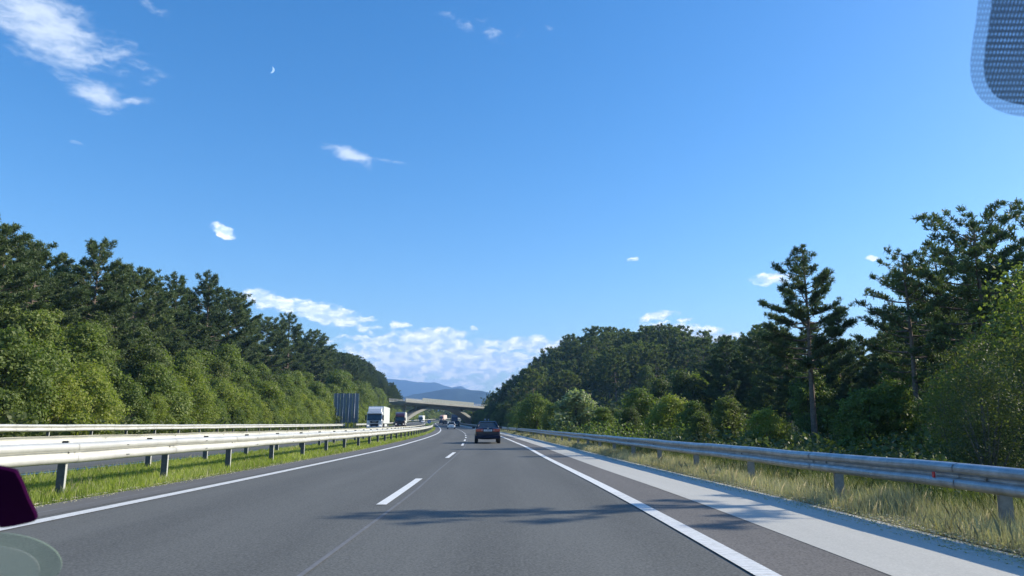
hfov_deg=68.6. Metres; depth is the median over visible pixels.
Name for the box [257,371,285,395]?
leafy tree
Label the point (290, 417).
roadside bush
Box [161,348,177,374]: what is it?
leafy tree
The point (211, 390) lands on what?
roadside bush
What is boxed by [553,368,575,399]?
pine tree
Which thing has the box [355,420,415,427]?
guard rail
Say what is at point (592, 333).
pine tree
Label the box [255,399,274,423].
roadside bush
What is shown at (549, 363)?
pine tree
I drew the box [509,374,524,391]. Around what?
pine tree
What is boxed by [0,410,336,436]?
undergrowth
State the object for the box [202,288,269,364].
pine tree
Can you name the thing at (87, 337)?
leafy tree
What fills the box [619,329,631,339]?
pine tree
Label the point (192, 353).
leafy tree
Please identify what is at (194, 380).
roadside bush
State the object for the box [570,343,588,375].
pine tree
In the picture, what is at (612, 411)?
roadside bush
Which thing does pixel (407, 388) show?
mountain
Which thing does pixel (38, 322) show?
leafy tree
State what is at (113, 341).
leafy tree
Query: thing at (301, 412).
roadside bush
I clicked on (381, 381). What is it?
pine tree
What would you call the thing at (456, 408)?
road bridge
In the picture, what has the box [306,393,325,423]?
roadside bush
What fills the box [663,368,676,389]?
leafy tree
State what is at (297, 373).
leafy tree
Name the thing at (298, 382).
leafy tree
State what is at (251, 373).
leafy tree
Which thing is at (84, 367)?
roadside bush
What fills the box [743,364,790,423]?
leafy tree
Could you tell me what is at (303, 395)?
roadside bush
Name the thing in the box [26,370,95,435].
roadside bush
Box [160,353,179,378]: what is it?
leafy tree
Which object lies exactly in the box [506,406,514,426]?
leafy tree
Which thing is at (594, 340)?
pine tree
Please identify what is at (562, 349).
pine tree
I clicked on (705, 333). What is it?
pine tree
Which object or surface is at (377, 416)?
box lorry
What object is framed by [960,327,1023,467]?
leafy tree
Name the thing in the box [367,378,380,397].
pine tree
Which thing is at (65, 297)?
pine tree
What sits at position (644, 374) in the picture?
leafy tree
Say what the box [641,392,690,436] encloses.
roadside bush
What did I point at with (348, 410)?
road sign
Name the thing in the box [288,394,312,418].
roadside bush
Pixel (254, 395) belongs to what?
roadside bush
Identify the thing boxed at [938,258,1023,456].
leafy tree
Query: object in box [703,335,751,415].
pine tree
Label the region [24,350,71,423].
roadside bush
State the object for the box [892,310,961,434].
pine tree
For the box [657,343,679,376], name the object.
pine tree
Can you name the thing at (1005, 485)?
guard rail
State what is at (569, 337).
pine tree
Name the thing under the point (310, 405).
roadside bush
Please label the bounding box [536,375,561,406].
pine tree
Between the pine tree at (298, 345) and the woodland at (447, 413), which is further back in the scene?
the woodland at (447, 413)
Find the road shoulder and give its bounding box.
[460,425,1023,575]
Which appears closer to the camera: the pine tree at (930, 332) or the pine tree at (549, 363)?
the pine tree at (930, 332)
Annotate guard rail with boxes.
[0,424,344,435]
[0,424,424,475]
[0,425,432,493]
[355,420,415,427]
[460,423,1023,532]
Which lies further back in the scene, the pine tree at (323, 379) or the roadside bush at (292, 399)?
the pine tree at (323, 379)
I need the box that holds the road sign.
[333,393,358,428]
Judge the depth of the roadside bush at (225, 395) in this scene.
75.38 m
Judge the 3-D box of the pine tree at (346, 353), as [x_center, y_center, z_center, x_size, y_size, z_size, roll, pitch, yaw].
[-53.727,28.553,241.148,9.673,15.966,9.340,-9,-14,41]
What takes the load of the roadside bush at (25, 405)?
on the ground at (807, 502)
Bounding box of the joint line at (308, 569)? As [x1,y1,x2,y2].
[297,430,467,575]
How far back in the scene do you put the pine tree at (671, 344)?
200.98 m
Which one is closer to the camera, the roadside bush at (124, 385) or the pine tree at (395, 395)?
the roadside bush at (124, 385)
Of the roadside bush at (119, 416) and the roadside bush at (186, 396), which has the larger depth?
the roadside bush at (186, 396)
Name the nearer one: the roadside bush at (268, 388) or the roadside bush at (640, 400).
the roadside bush at (640, 400)
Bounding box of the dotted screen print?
[984,0,1023,104]
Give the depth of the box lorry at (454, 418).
323.97 m
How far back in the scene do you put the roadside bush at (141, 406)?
52.35 m
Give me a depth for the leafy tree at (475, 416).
273.74 m
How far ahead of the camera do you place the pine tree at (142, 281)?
78.23 m
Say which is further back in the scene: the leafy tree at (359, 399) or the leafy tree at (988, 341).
the leafy tree at (359, 399)
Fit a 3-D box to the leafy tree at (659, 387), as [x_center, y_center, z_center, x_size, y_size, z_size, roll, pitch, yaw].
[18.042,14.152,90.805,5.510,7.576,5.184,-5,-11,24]
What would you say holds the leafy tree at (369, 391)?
on the ground at (807, 502)
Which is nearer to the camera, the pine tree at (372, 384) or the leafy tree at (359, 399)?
the leafy tree at (359, 399)
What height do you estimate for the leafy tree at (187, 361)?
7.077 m
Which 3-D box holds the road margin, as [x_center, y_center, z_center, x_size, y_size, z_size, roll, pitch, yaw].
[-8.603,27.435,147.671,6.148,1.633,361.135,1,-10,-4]
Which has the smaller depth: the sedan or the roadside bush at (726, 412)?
the roadside bush at (726, 412)
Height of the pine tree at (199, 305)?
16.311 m
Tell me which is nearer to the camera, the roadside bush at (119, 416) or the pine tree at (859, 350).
the roadside bush at (119, 416)
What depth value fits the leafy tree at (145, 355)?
61.56 m
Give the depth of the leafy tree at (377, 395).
274.64 m
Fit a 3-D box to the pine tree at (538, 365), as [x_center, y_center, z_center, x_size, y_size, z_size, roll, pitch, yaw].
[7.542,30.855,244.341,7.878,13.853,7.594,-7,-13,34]
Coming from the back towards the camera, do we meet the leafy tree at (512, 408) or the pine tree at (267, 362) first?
the leafy tree at (512, 408)
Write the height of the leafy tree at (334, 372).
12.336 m
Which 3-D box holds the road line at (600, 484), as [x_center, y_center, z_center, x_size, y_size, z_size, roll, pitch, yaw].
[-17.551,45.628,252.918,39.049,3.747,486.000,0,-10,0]
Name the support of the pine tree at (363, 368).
on the ground at (807, 502)
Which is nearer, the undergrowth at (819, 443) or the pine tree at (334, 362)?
the undergrowth at (819, 443)
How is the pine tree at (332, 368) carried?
on the ground at (807, 502)
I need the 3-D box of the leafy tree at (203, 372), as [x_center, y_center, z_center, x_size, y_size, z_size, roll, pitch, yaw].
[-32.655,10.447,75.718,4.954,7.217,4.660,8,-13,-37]
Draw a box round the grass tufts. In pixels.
[34,440,401,508]
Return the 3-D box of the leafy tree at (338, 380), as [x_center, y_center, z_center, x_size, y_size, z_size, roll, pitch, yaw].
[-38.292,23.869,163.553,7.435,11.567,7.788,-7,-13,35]
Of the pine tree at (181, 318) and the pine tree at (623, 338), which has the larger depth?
the pine tree at (623, 338)
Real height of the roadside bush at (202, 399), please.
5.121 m
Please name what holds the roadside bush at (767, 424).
on the ground at (807, 502)
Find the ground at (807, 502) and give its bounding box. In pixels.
[24,369,1023,556]
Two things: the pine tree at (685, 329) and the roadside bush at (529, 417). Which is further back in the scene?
the pine tree at (685, 329)
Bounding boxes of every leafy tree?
[0,302,22,329]
[8,309,77,374]
[24,298,74,348]
[55,320,127,387]
[69,311,129,374]
[112,317,157,373]
[119,339,175,391]
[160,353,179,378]
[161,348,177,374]
[171,355,200,376]
[172,348,213,381]
[178,356,210,389]
[198,349,226,373]
[205,357,241,387]
[209,376,232,400]
[211,342,248,381]
[229,371,256,392]
[240,365,264,393]
[251,364,271,377]
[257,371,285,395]
[270,372,287,395]
[274,366,293,377]
[278,373,300,396]
[289,370,308,388]
[291,375,310,397]
[302,372,314,386]
[308,381,330,402]
[324,371,350,398]
[324,387,333,399]
[325,369,352,401]
[326,383,340,397]
[337,371,358,392]
[352,380,369,405]
[354,390,364,408]
[362,383,374,405]
[363,382,376,403]
[363,387,372,406]
[374,387,382,405]
[377,388,386,405]
[473,410,477,424]
[475,409,482,422]
[485,407,494,420]
[492,404,500,424]
[494,402,507,425]
[496,403,511,425]
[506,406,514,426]
[507,397,515,406]
[635,365,656,391]
[641,376,679,424]
[663,366,708,414]
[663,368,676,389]
[673,369,725,429]
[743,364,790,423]
[817,371,852,437]
[876,366,929,432]
[879,356,936,427]
[900,368,1004,459]
[918,341,1023,466]
[927,358,1023,496]
[931,331,1023,445]
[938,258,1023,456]
[949,347,1023,434]
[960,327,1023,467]
[994,312,1023,394]
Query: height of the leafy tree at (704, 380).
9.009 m
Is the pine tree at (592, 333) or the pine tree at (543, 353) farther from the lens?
the pine tree at (543, 353)
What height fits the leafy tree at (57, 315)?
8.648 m
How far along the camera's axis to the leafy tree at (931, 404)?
22.68 m
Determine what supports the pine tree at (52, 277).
on the ground at (807, 502)
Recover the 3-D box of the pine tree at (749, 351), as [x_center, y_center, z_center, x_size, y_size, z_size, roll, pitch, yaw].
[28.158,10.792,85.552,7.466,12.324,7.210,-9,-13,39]
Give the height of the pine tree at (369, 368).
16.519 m
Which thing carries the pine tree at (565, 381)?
on the ground at (807, 502)
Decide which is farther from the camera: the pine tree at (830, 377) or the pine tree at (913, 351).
the pine tree at (830, 377)
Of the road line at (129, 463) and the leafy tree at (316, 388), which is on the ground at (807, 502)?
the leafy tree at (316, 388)
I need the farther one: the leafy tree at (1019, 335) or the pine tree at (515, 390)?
the pine tree at (515, 390)
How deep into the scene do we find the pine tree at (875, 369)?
49.81 m
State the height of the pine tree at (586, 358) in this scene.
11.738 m
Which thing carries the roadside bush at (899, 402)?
on the ground at (807, 502)
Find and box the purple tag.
[0,465,37,527]
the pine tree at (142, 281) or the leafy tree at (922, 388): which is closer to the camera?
the leafy tree at (922, 388)
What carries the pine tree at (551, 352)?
on the ground at (807, 502)
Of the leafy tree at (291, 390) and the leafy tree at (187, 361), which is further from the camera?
the leafy tree at (291, 390)
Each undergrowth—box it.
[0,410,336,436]
[331,417,439,427]
[473,358,753,429]
[508,418,751,444]
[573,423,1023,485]
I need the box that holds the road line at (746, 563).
[610,492,780,575]
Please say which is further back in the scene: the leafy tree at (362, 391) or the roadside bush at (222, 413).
the leafy tree at (362, 391)
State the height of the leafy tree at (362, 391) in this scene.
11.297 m
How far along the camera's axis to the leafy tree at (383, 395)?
294.80 m
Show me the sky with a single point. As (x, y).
(447, 192)
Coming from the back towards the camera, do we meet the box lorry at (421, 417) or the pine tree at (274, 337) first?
the box lorry at (421, 417)
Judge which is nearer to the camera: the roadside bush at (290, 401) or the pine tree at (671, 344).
the roadside bush at (290, 401)
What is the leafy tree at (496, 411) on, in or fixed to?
on the ground at (807, 502)
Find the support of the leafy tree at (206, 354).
on the ground at (807, 502)
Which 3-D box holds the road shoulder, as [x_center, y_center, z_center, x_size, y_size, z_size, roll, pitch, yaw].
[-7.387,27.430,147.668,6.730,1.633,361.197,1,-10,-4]
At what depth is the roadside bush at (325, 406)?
124.38 m
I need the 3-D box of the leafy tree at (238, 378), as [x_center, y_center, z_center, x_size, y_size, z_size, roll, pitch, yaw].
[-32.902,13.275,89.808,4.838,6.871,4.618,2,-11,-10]
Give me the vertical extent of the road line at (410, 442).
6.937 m
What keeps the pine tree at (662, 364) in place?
on the ground at (807, 502)
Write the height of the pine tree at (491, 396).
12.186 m
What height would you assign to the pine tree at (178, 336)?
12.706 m
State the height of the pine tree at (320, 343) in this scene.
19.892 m
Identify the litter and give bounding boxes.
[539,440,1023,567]
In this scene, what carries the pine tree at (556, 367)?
on the ground at (807, 502)
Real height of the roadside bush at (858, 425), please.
3.917 m
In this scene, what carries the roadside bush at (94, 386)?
on the ground at (807, 502)
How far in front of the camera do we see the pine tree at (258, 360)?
124.95 m
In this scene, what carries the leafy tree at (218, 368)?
on the ground at (807, 502)
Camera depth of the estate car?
168.28 m
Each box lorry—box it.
[365,406,389,427]
[394,412,406,426]
[418,415,424,421]
[439,415,446,419]
[450,415,457,421]
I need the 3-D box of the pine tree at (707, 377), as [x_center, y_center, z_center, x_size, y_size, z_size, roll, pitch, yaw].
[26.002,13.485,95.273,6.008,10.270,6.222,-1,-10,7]
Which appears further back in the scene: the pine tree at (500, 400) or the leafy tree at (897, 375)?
the pine tree at (500, 400)
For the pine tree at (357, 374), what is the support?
on the ground at (807, 502)
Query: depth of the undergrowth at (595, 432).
51.01 m
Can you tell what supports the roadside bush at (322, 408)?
on the ground at (807, 502)
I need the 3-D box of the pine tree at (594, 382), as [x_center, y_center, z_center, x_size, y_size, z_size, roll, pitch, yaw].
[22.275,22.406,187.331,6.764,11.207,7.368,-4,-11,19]
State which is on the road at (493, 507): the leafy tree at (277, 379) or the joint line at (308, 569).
the joint line at (308, 569)
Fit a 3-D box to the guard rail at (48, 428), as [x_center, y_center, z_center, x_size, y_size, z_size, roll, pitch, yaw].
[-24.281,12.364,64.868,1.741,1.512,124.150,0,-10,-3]
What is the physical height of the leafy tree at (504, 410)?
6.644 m
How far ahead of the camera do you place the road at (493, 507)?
8.89 m
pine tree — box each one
[0,214,52,331]
[0,222,61,340]
[0,239,93,345]
[21,255,58,306]
[48,254,98,325]
[59,236,145,370]
[88,268,150,342]
[90,262,187,347]
[132,288,190,363]
[143,307,183,351]
[149,271,218,366]
[176,292,215,345]
[179,269,252,362]
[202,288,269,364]
[230,308,271,366]
[255,316,296,373]
[260,351,272,370]
[270,311,318,373]
[273,354,294,370]
[290,329,337,382]
[297,354,318,381]
[309,353,331,383]
[316,352,335,380]
[325,349,342,384]
[335,354,341,368]
[336,355,359,383]
[338,352,360,369]
[339,355,360,374]
[351,355,366,375]
[352,372,364,386]
[359,356,367,368]
[365,362,375,379]
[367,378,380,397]
[377,379,392,389]
[379,382,395,399]
[382,383,394,409]
[391,387,399,409]
[486,392,504,402]
[493,383,515,407]
[494,389,509,401]
[504,386,527,400]
[506,376,527,396]
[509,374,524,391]
[513,366,552,400]
[515,369,528,392]
[523,373,555,405]
[525,362,543,386]
[527,356,548,375]
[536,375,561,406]
[537,346,558,372]
[545,348,556,362]
[545,356,553,376]
[545,359,568,390]
[547,351,567,375]
[548,347,571,369]
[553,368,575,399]
[554,370,580,411]
[558,333,576,352]
[561,359,586,388]
[566,340,582,365]
[569,336,588,367]
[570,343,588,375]
[581,349,599,389]
[582,329,599,351]
[582,335,606,364]
[584,325,603,349]
[587,357,607,391]
[591,350,619,397]
[596,326,620,348]
[596,345,631,400]
[598,330,621,350]
[614,335,632,365]
[617,342,641,384]
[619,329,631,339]
[623,331,643,352]
[623,340,655,383]
[632,325,661,363]
[640,326,657,340]
[640,341,656,364]
[643,342,669,381]
[651,323,675,347]
[654,323,682,363]
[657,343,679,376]
[665,330,693,369]
[672,325,693,342]
[672,335,702,370]
[682,336,718,375]
[687,348,710,372]
[692,354,735,412]
[696,329,712,348]
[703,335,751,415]
[728,329,784,405]
[731,323,765,422]
[731,338,749,357]
[748,321,796,362]
[754,326,801,429]
[755,244,858,438]
[772,319,854,434]
[813,343,870,407]
[834,338,879,387]
[849,246,960,452]
[853,330,923,419]
[855,238,1002,405]
[858,335,894,386]
[884,197,1023,424]
[884,313,918,363]
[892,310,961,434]
[919,301,962,417]
[925,299,994,400]
[950,203,1023,367]
[993,275,1023,344]
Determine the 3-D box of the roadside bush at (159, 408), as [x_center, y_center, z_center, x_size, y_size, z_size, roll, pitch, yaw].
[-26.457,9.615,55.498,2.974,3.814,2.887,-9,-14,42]
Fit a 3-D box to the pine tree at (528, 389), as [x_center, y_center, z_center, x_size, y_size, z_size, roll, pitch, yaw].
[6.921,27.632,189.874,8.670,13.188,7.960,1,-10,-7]
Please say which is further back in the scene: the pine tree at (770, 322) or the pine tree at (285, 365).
the pine tree at (285, 365)
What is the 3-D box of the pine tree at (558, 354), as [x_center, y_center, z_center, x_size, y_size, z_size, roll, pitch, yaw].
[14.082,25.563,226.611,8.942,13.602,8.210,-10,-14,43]
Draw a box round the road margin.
[461,426,889,575]
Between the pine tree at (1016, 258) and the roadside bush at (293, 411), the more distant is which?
the roadside bush at (293, 411)
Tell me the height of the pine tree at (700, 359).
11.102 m
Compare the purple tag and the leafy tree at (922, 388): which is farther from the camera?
the leafy tree at (922, 388)
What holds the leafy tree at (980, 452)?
on the ground at (807, 502)
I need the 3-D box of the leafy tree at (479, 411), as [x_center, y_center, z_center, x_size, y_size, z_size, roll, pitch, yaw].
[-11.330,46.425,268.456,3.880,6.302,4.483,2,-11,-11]
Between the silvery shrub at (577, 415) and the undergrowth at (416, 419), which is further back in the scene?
the undergrowth at (416, 419)
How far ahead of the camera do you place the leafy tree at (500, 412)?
176.57 m
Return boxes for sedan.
[472,421,501,442]
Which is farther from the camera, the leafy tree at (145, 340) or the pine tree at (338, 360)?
the pine tree at (338, 360)
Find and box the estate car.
[446,422,455,428]
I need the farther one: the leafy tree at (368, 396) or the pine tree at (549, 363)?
the pine tree at (549, 363)
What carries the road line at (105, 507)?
on the road at (493, 507)
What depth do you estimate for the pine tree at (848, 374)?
58.92 m
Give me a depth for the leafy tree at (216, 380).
79.64 m
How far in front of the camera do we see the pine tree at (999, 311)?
49.01 m
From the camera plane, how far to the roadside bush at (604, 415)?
68.58 m
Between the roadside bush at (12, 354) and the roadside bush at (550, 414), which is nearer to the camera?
the roadside bush at (12, 354)
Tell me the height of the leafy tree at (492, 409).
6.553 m
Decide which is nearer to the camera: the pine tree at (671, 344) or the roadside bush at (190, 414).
the roadside bush at (190, 414)
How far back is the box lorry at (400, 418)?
199.19 m
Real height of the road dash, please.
0.002 m
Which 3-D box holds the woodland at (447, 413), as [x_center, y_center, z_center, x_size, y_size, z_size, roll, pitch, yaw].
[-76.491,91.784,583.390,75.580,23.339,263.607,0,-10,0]
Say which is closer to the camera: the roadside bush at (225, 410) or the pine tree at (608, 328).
the roadside bush at (225, 410)
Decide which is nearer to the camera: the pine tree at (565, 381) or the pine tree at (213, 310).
the pine tree at (213, 310)
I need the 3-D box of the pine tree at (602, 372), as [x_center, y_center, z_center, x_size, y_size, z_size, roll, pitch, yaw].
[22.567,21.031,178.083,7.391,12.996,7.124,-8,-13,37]
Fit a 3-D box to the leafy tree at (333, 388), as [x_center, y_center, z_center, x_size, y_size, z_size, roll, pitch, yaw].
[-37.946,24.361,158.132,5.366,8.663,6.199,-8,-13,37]
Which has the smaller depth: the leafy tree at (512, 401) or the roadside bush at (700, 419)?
the roadside bush at (700, 419)
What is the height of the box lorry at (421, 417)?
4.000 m
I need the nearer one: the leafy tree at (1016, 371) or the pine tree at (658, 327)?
the leafy tree at (1016, 371)
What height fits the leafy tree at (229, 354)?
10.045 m
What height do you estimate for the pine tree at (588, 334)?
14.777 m
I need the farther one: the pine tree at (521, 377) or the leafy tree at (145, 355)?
the pine tree at (521, 377)
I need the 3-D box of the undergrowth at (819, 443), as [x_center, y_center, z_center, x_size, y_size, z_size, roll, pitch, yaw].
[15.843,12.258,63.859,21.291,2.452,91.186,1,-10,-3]
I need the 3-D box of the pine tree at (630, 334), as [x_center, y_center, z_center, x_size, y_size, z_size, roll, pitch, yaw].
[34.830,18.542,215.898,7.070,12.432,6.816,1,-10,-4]
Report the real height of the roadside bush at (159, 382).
6.560 m
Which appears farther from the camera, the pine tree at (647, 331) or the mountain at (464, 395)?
the mountain at (464, 395)
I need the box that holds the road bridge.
[389,398,484,423]
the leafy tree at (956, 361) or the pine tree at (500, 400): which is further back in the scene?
the pine tree at (500, 400)
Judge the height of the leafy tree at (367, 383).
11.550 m
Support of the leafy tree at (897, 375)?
on the ground at (807, 502)
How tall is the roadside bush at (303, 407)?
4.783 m
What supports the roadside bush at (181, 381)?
on the ground at (807, 502)
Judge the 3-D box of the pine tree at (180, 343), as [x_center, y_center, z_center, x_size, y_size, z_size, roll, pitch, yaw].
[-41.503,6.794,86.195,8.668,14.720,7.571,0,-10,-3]
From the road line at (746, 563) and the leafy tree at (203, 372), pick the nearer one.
the road line at (746, 563)
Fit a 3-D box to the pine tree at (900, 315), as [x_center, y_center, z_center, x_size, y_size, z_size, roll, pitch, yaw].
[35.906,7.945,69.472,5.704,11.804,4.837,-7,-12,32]
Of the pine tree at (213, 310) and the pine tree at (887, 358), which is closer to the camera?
the pine tree at (887, 358)
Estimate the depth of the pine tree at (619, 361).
170.82 m
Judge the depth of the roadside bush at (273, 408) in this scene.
87.00 m
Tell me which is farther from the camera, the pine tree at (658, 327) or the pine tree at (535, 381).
the pine tree at (658, 327)
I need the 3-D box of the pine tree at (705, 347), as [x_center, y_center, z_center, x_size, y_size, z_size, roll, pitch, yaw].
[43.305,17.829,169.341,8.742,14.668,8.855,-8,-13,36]
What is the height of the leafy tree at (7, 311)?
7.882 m
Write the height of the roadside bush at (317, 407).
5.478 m
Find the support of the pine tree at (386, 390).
on the ground at (807, 502)
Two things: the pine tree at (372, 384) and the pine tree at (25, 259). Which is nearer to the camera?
the pine tree at (25, 259)
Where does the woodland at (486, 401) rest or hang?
on the ground at (807, 502)
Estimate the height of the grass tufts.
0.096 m
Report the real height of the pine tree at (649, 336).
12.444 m
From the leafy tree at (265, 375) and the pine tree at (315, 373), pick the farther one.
the pine tree at (315, 373)
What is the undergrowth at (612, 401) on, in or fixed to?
on the ground at (807, 502)
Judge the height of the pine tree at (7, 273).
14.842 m
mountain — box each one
[387,379,468,396]
[403,388,497,410]
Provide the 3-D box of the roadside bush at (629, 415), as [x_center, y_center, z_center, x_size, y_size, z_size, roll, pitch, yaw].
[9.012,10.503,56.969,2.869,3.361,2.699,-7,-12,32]
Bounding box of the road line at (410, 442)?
[373,420,460,451]
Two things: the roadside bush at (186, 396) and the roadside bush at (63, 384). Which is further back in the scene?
the roadside bush at (186, 396)
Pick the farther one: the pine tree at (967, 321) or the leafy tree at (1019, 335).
the pine tree at (967, 321)
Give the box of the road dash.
[377,478,422,503]
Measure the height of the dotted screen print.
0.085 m
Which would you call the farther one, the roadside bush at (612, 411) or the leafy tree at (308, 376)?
the leafy tree at (308, 376)
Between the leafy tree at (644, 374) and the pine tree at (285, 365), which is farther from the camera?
the leafy tree at (644, 374)
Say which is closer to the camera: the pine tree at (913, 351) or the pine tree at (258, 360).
the pine tree at (913, 351)
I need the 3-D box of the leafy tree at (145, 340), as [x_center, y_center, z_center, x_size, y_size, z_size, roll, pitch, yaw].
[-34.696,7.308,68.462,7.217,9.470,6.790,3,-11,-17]
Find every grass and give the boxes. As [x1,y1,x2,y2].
[19,427,434,505]
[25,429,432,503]
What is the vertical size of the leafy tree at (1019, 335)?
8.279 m
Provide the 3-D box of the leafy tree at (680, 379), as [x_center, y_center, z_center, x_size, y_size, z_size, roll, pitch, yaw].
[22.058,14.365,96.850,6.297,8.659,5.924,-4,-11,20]
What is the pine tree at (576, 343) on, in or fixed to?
on the ground at (807, 502)
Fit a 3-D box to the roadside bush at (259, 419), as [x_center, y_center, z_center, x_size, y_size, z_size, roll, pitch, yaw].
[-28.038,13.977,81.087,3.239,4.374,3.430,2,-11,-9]
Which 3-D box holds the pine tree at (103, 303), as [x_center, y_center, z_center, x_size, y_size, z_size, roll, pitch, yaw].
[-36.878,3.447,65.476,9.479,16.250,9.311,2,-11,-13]
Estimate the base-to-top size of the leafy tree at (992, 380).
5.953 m
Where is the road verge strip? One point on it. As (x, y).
(85, 501)
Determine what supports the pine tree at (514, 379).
on the ground at (807, 502)
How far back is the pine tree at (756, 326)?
91.66 m
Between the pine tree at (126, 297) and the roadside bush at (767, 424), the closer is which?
the roadside bush at (767, 424)
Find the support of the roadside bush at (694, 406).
on the ground at (807, 502)
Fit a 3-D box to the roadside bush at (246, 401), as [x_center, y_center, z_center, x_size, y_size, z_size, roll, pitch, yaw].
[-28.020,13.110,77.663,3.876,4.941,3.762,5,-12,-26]
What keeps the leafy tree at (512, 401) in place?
on the ground at (807, 502)
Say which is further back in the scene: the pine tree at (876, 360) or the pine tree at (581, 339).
the pine tree at (581, 339)
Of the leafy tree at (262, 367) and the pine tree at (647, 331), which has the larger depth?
the pine tree at (647, 331)
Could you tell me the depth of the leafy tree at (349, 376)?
182.34 m
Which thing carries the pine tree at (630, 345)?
on the ground at (807, 502)
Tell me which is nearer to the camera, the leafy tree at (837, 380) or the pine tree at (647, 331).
the leafy tree at (837, 380)
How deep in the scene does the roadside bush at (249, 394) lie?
80.79 m
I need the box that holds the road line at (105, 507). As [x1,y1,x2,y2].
[0,452,372,530]
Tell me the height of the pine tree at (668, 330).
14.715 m
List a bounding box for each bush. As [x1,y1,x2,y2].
[0,320,63,436]
[0,386,39,437]
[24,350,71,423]
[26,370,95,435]
[60,366,134,434]
[61,356,117,411]
[84,391,130,434]
[110,371,150,422]
[117,387,155,433]
[137,361,194,433]
[144,392,178,433]
[155,385,196,432]
[167,371,204,420]
[178,366,221,418]
[180,402,198,423]
[185,385,225,432]
[200,380,219,406]
[205,397,228,431]
[211,381,259,430]
[217,399,230,429]
[226,391,259,431]
[227,403,251,431]
[230,386,260,420]
[248,389,264,418]
[250,397,266,429]
[252,377,289,429]
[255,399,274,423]
[262,399,284,430]
[266,387,289,422]
[280,402,295,423]
[284,394,295,405]
[286,404,303,423]
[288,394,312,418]
[289,402,308,428]
[290,397,308,411]
[295,401,312,428]
[299,392,314,410]
[304,397,320,427]
[304,400,323,428]
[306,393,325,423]
[314,395,335,423]
[315,401,331,428]
[318,409,326,423]
[319,399,331,426]
[325,398,341,421]
[358,409,365,426]
[506,406,524,430]
[512,391,551,432]
[540,402,563,430]
[589,406,615,434]
[609,407,616,420]
[613,384,663,434]
[614,404,646,437]
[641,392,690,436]
[675,400,713,434]
[685,409,721,442]
[708,392,754,443]
[735,405,803,446]
[785,366,840,444]
[821,384,908,455]
[867,377,931,452]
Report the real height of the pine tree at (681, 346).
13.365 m
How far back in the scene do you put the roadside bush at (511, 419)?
109.74 m
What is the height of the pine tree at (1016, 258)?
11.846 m
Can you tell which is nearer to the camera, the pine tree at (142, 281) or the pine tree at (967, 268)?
the pine tree at (967, 268)
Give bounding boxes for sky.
[0,0,1023,392]
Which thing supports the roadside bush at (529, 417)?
on the ground at (807, 502)
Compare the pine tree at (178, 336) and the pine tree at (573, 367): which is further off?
the pine tree at (573, 367)
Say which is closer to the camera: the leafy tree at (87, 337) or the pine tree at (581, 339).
the leafy tree at (87, 337)
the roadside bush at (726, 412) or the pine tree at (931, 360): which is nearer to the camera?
the roadside bush at (726, 412)
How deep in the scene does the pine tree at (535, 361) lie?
253.65 m
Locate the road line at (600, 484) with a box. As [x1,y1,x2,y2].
[465,427,619,491]
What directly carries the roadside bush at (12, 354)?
on the ground at (807, 502)
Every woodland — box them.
[403,399,463,417]
[480,384,514,406]
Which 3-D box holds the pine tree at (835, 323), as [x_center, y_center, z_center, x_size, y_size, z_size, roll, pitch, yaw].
[16.944,3.663,42.918,5.542,12.814,5.211,-6,-12,31]
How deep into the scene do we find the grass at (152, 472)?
18.68 m
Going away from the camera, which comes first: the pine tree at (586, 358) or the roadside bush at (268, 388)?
the roadside bush at (268, 388)
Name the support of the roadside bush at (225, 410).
on the ground at (807, 502)
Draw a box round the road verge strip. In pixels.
[36,425,438,516]
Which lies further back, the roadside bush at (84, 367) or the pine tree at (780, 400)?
the pine tree at (780, 400)
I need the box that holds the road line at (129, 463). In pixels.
[21,421,436,474]
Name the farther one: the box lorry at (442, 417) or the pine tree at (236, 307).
the box lorry at (442, 417)
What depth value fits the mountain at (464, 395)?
2842.76 m
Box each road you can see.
[0,420,890,575]
[15,419,460,477]
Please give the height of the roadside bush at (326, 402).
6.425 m
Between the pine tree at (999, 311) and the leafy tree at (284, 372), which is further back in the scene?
the leafy tree at (284, 372)
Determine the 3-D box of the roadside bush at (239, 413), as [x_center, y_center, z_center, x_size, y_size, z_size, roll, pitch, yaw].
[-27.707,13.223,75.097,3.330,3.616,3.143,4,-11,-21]
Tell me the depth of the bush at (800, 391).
50.82 m
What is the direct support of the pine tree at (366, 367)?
on the ground at (807, 502)
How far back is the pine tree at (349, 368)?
223.74 m
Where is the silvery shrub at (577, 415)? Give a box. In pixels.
[547,389,599,431]
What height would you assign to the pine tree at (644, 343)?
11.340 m
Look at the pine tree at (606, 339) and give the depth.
226.91 m
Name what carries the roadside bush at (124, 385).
on the ground at (807, 502)
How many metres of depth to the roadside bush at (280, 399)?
95.88 m
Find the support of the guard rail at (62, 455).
on the ground at (807, 502)

